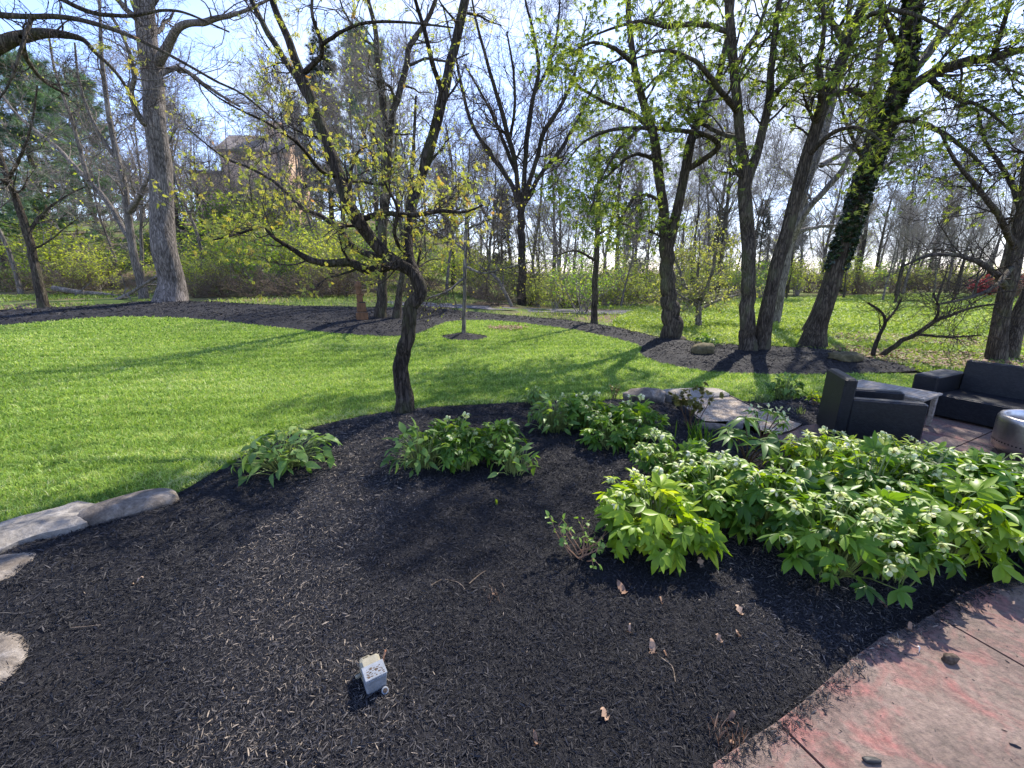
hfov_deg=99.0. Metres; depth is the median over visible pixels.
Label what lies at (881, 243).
bare tree
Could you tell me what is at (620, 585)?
dead leaf
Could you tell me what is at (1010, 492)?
hellebore
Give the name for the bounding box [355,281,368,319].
carved post
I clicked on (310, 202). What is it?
spruce tree
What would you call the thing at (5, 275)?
bare brush
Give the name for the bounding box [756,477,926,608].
hellebore
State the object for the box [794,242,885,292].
green shrub
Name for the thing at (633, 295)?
green shrub
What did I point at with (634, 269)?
green shrub
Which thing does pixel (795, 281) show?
green shrub
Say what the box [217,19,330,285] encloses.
bare tree
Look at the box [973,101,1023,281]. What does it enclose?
bare tree
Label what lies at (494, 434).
hellebore
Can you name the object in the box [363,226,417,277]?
green shrub
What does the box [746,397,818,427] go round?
mulch bed
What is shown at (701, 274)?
green shrub
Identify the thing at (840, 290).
bare tree
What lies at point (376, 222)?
green shrub
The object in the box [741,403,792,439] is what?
rhododendron
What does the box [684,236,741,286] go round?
green shrub
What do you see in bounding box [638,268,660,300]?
green shrub
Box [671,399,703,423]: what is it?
path edging
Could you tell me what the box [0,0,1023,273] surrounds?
sky
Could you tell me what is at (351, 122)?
bare tree
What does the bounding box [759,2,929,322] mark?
grey tree
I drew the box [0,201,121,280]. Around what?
green shrub
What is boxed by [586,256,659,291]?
bare brush
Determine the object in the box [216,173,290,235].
green shrub
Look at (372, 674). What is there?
flood light
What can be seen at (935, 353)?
leaf litter
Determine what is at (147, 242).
green shrub
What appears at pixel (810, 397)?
young shrub
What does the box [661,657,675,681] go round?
twig
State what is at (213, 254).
green shrub
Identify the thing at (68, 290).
fallen branch
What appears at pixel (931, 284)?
bare brush
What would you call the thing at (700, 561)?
dead leaf
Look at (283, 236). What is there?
green shrub
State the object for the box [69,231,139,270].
green shrub
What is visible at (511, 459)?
perennial
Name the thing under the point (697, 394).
flagstone
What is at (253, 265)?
green shrub
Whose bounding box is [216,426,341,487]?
perennial
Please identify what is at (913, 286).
bare brush
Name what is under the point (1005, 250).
bare tree
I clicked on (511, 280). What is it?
green shrub
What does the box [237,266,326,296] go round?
bare brush
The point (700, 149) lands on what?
bare tree
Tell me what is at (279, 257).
green shrub
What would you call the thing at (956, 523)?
hellebore
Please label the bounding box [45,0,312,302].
tulip tree
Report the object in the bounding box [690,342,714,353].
boulder
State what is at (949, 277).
bare tree
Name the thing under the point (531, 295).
bare brush
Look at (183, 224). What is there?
spruce tree
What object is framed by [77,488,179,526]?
boulder
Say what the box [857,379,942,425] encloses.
coffee table
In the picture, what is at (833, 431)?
hellebore
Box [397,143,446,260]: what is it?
budding tree
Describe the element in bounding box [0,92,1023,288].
wood
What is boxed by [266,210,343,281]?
green shrub
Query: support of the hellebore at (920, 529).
on the mulch bed at (480, 667)
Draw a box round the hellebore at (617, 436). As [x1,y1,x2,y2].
[576,414,639,454]
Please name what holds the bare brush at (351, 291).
on the ground at (112, 300)
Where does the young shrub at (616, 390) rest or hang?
on the mulch bed at (480, 667)
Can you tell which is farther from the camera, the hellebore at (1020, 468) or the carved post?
the carved post
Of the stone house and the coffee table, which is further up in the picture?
the stone house
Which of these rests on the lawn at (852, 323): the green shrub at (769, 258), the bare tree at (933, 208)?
the bare tree at (933, 208)
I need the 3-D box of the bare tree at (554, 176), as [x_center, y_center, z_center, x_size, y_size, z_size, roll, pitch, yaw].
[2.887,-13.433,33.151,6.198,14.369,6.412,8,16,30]
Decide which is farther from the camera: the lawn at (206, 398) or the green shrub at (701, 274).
the green shrub at (701, 274)
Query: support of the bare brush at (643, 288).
on the ground at (112, 300)
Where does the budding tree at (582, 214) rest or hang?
on the ground at (112, 300)
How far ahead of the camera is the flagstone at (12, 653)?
1.96 m
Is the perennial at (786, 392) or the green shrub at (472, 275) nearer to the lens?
the perennial at (786, 392)
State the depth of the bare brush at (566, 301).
27.35 m
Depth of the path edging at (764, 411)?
5.53 m
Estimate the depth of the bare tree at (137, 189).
37.35 m
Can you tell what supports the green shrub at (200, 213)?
on the ground at (112, 300)
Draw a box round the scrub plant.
[545,510,608,569]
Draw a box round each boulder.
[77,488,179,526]
[623,387,665,402]
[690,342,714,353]
[828,351,863,361]
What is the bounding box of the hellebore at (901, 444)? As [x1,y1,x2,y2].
[861,434,932,459]
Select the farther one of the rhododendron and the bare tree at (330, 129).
the bare tree at (330, 129)
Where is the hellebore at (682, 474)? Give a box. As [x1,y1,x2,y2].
[670,451,729,503]
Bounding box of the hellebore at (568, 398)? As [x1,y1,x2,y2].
[556,390,612,424]
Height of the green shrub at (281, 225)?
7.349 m
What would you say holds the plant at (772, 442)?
on the mulch bed at (480, 667)
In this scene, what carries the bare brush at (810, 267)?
on the ground at (112, 300)
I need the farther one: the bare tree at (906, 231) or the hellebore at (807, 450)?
the bare tree at (906, 231)
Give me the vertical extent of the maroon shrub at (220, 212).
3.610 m
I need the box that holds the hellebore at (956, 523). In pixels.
[904,476,1023,583]
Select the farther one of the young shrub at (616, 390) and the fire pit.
the young shrub at (616, 390)
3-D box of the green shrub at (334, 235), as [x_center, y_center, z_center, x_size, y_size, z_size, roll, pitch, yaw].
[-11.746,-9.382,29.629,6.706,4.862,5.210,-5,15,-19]
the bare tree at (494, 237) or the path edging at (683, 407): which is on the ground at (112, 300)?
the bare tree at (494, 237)
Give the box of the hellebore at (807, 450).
[768,426,878,490]
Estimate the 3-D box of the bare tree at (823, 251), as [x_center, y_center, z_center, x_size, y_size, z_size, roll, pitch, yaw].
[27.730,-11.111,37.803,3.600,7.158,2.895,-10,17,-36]
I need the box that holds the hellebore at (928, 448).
[865,431,968,477]
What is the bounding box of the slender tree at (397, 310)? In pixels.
[380,72,469,317]
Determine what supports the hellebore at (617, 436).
on the mulch bed at (480, 667)
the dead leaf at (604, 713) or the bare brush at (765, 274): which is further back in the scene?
the bare brush at (765, 274)
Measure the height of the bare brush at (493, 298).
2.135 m
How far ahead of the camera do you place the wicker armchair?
4.42 m
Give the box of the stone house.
[186,121,311,226]
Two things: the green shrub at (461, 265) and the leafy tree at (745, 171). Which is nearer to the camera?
the leafy tree at (745, 171)
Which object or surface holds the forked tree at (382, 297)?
on the mulch bed at (868, 368)
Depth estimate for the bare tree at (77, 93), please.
44.12 m
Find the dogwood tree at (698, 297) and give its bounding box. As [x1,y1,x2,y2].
[646,210,763,325]
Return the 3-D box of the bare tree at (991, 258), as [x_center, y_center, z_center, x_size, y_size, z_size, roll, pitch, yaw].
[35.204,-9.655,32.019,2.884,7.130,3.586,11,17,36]
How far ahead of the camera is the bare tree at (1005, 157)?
35.75 m
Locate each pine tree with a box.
[0,47,138,278]
[23,61,135,241]
[335,15,414,233]
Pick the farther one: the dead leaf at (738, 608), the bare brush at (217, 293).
the bare brush at (217, 293)
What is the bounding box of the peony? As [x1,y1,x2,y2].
[667,382,724,427]
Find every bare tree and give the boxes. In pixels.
[0,108,25,268]
[0,120,58,293]
[37,100,105,247]
[38,116,143,273]
[50,51,114,223]
[64,26,215,163]
[76,80,202,277]
[77,29,232,273]
[88,128,148,245]
[104,29,217,271]
[178,107,241,234]
[193,93,268,221]
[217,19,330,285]
[227,108,301,237]
[239,64,347,253]
[257,76,320,235]
[271,68,376,234]
[300,19,404,276]
[321,3,456,261]
[331,4,441,244]
[373,130,439,273]
[396,66,476,284]
[407,110,498,294]
[444,114,491,257]
[448,47,557,277]
[452,127,512,258]
[457,88,536,281]
[472,162,526,273]
[493,38,602,302]
[496,163,550,259]
[520,128,589,307]
[524,96,594,286]
[531,137,589,288]
[541,93,619,277]
[574,97,666,277]
[574,183,615,268]
[591,83,680,300]
[612,132,674,271]
[612,191,659,307]
[613,144,676,300]
[628,157,698,274]
[639,40,791,295]
[650,74,761,292]
[658,199,699,271]
[663,120,750,277]
[680,77,775,293]
[681,66,784,296]
[690,44,842,240]
[726,166,791,290]
[736,106,848,287]
[754,197,796,295]
[756,118,840,293]
[767,149,835,292]
[785,209,822,297]
[805,140,874,286]
[816,115,937,291]
[818,197,881,296]
[818,228,834,282]
[823,74,927,293]
[865,191,932,299]
[868,145,928,289]
[871,134,963,295]
[881,184,940,302]
[888,160,969,293]
[900,163,1005,291]
[901,88,1022,288]
[902,185,981,297]
[914,193,1003,299]
[920,130,1008,291]
[925,98,1023,293]
[934,210,1000,299]
[942,208,993,268]
[958,195,1014,293]
[964,137,1023,281]
[966,208,1015,294]
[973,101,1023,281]
[982,116,1023,212]
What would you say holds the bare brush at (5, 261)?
on the ground at (112, 300)
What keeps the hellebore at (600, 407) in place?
on the mulch bed at (480, 667)
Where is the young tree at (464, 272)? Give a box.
[386,107,553,334]
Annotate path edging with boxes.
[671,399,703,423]
[729,395,802,426]
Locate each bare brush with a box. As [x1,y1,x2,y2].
[0,252,28,288]
[0,259,63,291]
[1,257,127,294]
[53,250,147,287]
[94,266,156,295]
[151,271,225,298]
[185,260,282,297]
[187,260,298,297]
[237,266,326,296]
[251,257,361,297]
[273,250,397,296]
[364,267,446,296]
[425,247,483,275]
[443,274,508,300]
[466,273,530,306]
[490,267,567,305]
[535,279,611,307]
[543,256,623,289]
[572,287,646,303]
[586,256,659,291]
[626,266,657,298]
[722,258,794,293]
[790,263,850,293]
[796,257,819,288]
[841,268,908,294]
[842,263,883,291]
[861,257,938,292]
[872,257,963,288]
[917,267,967,291]
[937,263,997,293]
[948,265,1023,297]
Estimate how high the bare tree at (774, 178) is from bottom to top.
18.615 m
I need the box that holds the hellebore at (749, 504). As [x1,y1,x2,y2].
[707,456,834,557]
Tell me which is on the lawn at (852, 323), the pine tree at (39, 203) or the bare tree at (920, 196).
the bare tree at (920, 196)
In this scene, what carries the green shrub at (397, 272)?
on the ground at (112, 300)
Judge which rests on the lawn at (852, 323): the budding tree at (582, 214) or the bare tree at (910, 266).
the bare tree at (910, 266)
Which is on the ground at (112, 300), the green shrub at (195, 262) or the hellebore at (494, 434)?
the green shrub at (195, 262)
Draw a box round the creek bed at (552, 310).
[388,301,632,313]
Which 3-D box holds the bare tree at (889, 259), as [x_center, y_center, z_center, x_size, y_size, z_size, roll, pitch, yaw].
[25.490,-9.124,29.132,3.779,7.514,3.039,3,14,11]
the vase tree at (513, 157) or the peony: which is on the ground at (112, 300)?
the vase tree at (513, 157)
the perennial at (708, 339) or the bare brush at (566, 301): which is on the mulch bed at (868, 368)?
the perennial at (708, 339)
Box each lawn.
[0,317,912,522]
[612,292,1023,371]
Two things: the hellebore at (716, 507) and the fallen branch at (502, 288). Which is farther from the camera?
the fallen branch at (502, 288)
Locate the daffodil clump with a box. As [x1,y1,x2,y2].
[674,417,715,445]
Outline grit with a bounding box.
[781,430,1020,759]
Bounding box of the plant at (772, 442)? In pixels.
[707,416,794,470]
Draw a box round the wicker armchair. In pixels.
[816,368,928,445]
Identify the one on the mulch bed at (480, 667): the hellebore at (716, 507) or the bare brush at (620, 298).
the hellebore at (716, 507)
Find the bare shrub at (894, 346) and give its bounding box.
[853,273,1010,359]
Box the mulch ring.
[442,333,486,339]
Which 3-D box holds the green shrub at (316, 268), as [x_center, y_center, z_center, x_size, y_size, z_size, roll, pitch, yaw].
[-9.781,-6.783,23.056,4.740,4.424,6.102,-9,17,-32]
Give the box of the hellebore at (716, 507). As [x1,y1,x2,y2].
[656,458,761,544]
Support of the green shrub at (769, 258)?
on the ground at (112, 300)
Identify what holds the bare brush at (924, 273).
on the ground at (112, 300)
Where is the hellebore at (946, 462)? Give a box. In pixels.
[858,446,1007,530]
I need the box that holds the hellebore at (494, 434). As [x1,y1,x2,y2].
[472,418,527,466]
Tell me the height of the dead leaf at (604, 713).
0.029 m
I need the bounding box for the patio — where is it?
[712,415,1023,767]
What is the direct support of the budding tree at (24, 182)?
on the ground at (112, 300)
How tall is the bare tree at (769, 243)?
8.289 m
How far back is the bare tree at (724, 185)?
36.63 m
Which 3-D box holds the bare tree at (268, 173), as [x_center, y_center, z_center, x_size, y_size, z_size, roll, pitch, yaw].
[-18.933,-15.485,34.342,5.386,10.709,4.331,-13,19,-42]
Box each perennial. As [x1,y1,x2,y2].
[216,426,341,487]
[380,416,451,477]
[488,434,539,477]
[516,386,551,407]
[525,393,586,434]
[693,332,720,345]
[750,390,774,402]
[763,371,808,399]
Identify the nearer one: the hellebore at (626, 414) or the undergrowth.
the hellebore at (626, 414)
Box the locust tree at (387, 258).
[89,0,517,413]
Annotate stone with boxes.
[696,422,728,429]
[726,420,742,429]
[941,653,959,664]
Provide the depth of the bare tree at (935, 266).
31.49 m
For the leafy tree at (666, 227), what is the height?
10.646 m
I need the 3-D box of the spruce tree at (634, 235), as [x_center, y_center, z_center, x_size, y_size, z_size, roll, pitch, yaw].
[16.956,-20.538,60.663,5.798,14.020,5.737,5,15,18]
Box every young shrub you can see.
[607,384,620,399]
[805,391,821,404]
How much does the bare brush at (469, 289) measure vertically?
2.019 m
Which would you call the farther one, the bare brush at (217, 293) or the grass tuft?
the bare brush at (217, 293)
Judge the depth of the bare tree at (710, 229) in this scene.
32.55 m
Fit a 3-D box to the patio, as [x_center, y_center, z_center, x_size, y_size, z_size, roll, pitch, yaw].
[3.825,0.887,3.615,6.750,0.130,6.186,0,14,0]
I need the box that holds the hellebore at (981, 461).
[928,448,1023,500]
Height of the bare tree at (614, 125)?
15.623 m
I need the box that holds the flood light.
[355,651,388,695]
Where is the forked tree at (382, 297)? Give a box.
[294,0,496,317]
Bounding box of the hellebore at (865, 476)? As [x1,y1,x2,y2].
[799,430,958,534]
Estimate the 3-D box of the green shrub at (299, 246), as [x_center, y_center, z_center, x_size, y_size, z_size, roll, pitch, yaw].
[-12.327,-7.716,24.875,5.612,5.237,7.224,3,14,13]
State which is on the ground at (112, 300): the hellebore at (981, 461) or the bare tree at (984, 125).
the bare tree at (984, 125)
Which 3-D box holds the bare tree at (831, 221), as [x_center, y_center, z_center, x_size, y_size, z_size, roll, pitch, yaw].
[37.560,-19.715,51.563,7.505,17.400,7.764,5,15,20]
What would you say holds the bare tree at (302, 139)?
on the ground at (112, 300)
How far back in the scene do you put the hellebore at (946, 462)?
2.88 m
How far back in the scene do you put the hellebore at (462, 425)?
3.93 m
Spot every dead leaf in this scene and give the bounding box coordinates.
[533,728,537,745]
[600,707,609,720]
[617,580,627,593]
[649,638,655,652]
[697,557,703,567]
[715,633,723,642]
[728,710,735,723]
[735,604,742,614]
[905,621,913,631]
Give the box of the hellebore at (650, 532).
[593,466,732,575]
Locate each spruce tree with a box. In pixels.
[173,176,190,238]
[282,95,328,212]
[297,24,364,219]
[431,161,458,241]
[484,184,517,274]
[613,185,651,274]
[707,212,731,267]
[739,199,775,273]
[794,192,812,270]
[923,202,960,286]
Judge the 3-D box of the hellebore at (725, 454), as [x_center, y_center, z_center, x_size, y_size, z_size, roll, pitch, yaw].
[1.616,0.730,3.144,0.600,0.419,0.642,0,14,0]
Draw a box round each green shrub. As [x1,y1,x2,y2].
[0,198,42,245]
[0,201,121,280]
[0,211,82,273]
[0,213,147,288]
[0,256,30,290]
[53,236,131,291]
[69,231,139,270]
[121,217,176,261]
[130,235,231,291]
[149,241,243,294]
[174,180,246,240]
[175,192,300,288]
[177,213,228,270]
[181,191,288,265]
[183,198,259,234]
[184,233,285,292]
[189,230,235,283]
[202,218,322,288]
[213,229,306,295]
[215,199,344,291]
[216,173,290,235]
[239,163,332,240]
[263,217,318,263]
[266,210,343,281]
[273,213,371,294]
[296,210,372,264]
[303,212,418,284]
[307,219,373,286]
[322,250,390,290]
[360,240,442,290]
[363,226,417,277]
[415,246,460,287]
[422,225,515,292]
[425,244,478,278]
[458,248,507,293]
[483,257,542,298]
[492,241,555,300]
[516,263,560,306]
[530,253,585,308]
[546,244,635,312]
[548,253,612,307]
[566,250,656,307]
[575,275,617,302]
[577,229,653,302]
[602,257,660,307]
[627,229,731,303]
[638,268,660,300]
[653,250,723,295]
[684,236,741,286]
[704,252,759,295]
[713,252,793,296]
[729,262,794,297]
[756,238,810,282]
[786,248,826,295]
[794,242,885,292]
[821,265,874,292]
[842,251,912,292]
[862,253,934,290]
[878,254,941,292]
[919,253,985,291]
[967,263,997,279]
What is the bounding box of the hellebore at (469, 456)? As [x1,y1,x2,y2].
[434,429,492,471]
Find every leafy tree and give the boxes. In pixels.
[516,0,749,339]
[593,0,901,351]
[726,0,1002,349]
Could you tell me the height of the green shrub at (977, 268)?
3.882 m
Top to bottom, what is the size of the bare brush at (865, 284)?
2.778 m
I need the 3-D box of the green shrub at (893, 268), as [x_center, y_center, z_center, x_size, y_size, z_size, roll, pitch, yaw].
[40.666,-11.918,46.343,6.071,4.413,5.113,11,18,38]
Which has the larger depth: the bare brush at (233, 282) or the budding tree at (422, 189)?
the budding tree at (422, 189)
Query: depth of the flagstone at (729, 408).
5.37 m
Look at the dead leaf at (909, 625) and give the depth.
2.12 m
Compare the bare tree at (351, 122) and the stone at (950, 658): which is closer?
the stone at (950, 658)
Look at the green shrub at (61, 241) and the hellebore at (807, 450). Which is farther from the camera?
the green shrub at (61, 241)
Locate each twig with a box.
[431,579,464,589]
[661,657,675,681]
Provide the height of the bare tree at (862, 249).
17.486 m
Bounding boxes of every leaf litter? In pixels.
[488,323,528,330]
[829,331,1023,369]
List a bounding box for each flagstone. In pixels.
[0,501,93,553]
[0,552,35,581]
[0,631,28,684]
[663,388,729,402]
[679,396,800,432]
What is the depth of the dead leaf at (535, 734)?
1.62 m
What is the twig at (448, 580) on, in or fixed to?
on the mulch bed at (480, 667)
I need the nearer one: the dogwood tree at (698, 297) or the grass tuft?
the grass tuft
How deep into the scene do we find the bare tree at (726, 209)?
27.94 m
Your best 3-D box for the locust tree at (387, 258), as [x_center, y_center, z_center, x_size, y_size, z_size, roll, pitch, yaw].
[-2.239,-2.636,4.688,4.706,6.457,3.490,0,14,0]
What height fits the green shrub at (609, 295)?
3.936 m
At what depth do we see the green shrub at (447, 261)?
34.34 m
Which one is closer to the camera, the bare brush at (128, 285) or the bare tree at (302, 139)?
the bare brush at (128, 285)
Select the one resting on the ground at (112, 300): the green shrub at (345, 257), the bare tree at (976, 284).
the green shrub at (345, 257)
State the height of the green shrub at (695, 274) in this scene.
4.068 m
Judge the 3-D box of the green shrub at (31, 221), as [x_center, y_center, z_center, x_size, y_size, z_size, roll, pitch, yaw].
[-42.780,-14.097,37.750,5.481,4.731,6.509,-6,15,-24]
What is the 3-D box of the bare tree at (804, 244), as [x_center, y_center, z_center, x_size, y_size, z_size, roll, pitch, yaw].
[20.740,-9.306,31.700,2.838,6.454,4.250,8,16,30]
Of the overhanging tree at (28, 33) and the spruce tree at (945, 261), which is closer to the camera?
the overhanging tree at (28, 33)
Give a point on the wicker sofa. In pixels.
(983, 393)
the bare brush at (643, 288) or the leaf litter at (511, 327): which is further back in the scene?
the bare brush at (643, 288)
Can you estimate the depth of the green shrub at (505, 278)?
29.95 m
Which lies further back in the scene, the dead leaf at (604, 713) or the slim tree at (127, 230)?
the slim tree at (127, 230)
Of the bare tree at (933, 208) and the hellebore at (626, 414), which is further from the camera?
the bare tree at (933, 208)
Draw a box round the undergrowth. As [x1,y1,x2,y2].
[0,230,684,325]
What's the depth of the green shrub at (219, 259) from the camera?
25.01 m
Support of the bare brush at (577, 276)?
on the ground at (112, 300)
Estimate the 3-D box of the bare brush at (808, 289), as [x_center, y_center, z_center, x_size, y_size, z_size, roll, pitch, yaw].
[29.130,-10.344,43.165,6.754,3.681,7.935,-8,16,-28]
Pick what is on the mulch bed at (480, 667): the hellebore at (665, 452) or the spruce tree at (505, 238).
the hellebore at (665, 452)
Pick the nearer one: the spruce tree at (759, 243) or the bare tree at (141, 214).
the bare tree at (141, 214)
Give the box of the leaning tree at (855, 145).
[796,0,986,330]
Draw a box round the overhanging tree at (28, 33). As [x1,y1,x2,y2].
[0,0,314,172]
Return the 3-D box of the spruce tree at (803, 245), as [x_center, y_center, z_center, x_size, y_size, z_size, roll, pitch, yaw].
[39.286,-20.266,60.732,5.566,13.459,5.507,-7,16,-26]
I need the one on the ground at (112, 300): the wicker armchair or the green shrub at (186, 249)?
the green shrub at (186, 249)
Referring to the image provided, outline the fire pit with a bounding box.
[990,409,1023,461]
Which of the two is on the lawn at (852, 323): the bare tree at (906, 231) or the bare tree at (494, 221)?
the bare tree at (906, 231)
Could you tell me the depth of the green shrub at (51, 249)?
25.44 m
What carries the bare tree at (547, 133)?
on the ground at (112, 300)
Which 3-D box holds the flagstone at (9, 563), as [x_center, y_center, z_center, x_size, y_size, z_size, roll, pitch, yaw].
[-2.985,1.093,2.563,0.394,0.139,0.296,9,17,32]
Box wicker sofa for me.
[912,360,1023,427]
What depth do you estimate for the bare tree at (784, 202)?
41.52 m
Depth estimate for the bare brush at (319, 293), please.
20.98 m
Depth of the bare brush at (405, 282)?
24.00 m
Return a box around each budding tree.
[0,135,49,254]
[166,96,225,240]
[217,138,281,226]
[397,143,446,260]
[511,197,563,297]
[560,202,605,290]
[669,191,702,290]
[853,197,884,268]
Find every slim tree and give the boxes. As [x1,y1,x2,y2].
[0,0,186,298]
[0,49,114,307]
[527,119,654,323]
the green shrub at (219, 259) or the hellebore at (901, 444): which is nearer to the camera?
the hellebore at (901, 444)
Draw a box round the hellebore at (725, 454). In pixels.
[698,449,785,521]
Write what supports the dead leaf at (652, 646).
on the mulch bed at (480, 667)
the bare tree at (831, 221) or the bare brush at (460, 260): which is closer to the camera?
the bare brush at (460, 260)
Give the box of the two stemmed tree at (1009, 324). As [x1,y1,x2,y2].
[863,1,1023,367]
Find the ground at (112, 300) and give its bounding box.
[0,221,974,435]
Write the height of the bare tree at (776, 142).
20.928 m
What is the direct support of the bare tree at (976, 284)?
on the lawn at (852, 323)
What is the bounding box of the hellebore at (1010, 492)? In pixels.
[956,467,1023,562]
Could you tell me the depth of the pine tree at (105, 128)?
37.50 m
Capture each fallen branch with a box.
[51,279,122,296]
[114,274,156,300]
[298,279,388,294]
[468,248,512,306]
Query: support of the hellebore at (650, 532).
on the mulch bed at (480, 667)
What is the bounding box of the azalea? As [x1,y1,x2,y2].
[968,274,996,295]
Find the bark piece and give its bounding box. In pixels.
[862,756,881,763]
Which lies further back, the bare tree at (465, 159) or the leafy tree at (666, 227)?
the bare tree at (465, 159)
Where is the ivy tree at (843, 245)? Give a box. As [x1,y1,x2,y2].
[796,0,1023,348]
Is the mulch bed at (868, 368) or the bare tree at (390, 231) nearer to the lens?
the mulch bed at (868, 368)
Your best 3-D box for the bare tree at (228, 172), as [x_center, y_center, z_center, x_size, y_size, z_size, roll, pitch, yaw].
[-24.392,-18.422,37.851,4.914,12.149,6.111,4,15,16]
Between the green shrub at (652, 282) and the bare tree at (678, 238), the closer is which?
the green shrub at (652, 282)
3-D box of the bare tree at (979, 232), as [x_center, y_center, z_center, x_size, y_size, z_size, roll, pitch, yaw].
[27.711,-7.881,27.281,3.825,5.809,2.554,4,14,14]
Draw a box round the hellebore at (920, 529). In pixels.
[822,484,966,586]
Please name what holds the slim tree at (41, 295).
on the mulch bed at (868, 368)
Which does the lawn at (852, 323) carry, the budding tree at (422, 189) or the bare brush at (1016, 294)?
the bare brush at (1016, 294)
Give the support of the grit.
on the patio
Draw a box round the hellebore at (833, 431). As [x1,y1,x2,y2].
[797,429,864,458]
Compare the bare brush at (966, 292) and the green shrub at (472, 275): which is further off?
the bare brush at (966, 292)
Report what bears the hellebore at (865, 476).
on the mulch bed at (480, 667)
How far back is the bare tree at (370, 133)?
36.22 m
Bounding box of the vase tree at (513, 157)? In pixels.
[428,0,624,305]
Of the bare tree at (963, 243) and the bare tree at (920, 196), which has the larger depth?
the bare tree at (963, 243)
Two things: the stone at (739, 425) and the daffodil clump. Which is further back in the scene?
the stone at (739, 425)
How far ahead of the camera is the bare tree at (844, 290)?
33.16 m
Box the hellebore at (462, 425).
[418,411,483,473]
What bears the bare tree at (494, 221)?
on the ground at (112, 300)
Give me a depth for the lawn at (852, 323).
14.76 m
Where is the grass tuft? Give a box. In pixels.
[708,714,748,752]
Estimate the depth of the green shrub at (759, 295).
35.14 m
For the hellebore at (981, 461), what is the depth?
3.05 m
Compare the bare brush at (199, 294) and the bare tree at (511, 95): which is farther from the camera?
the bare tree at (511, 95)
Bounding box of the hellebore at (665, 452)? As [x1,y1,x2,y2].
[628,427,715,481]
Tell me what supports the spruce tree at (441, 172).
on the ground at (112, 300)
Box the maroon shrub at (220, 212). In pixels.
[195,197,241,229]
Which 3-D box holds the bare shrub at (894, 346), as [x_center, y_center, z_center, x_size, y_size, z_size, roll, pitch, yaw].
[8.295,-1.315,8.922,2.418,1.878,2.031,0,14,0]
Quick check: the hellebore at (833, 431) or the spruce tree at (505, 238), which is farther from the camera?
the spruce tree at (505, 238)
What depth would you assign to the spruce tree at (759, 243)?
56.61 m
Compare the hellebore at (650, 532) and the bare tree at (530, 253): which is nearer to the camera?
the hellebore at (650, 532)
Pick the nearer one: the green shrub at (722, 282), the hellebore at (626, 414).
the hellebore at (626, 414)
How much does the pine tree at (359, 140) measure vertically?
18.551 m
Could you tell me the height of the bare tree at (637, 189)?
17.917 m
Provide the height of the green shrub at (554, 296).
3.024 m
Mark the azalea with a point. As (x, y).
(979, 289)
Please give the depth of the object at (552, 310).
21.35 m
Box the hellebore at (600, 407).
[564,390,619,431]
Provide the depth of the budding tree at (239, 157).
32.79 m
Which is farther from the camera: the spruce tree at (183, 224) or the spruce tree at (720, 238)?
the spruce tree at (720, 238)
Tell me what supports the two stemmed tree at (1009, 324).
on the lawn at (852, 323)
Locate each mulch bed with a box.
[0,301,918,374]
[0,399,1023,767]
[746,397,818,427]
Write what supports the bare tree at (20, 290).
on the ground at (112, 300)
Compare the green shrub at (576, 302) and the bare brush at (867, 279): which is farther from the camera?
the bare brush at (867, 279)
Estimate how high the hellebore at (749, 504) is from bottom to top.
0.566 m
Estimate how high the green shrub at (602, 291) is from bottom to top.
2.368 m
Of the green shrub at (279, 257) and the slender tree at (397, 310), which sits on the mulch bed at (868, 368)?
the slender tree at (397, 310)
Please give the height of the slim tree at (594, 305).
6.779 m
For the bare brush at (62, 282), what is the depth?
24.13 m
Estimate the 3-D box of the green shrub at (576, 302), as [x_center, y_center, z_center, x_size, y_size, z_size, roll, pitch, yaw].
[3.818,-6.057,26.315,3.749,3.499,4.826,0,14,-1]
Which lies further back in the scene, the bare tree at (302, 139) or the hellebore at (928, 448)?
the bare tree at (302, 139)
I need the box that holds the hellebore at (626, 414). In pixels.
[608,394,670,442]
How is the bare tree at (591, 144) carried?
on the ground at (112, 300)
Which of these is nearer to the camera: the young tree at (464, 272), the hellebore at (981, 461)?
the hellebore at (981, 461)
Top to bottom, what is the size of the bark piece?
0.017 m
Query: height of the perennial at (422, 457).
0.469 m
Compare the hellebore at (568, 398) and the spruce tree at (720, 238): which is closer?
the hellebore at (568, 398)
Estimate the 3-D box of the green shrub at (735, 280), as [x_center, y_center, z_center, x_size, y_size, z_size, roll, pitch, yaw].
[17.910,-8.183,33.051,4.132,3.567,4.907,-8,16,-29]
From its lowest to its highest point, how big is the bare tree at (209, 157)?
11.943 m
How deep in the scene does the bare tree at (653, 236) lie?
32.78 m
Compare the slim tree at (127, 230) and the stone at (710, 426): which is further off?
the slim tree at (127, 230)
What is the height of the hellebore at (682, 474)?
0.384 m
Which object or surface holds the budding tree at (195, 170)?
on the ground at (112, 300)
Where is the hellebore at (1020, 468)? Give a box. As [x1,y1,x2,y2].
[958,446,1023,473]
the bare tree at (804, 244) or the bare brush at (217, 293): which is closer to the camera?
the bare brush at (217, 293)

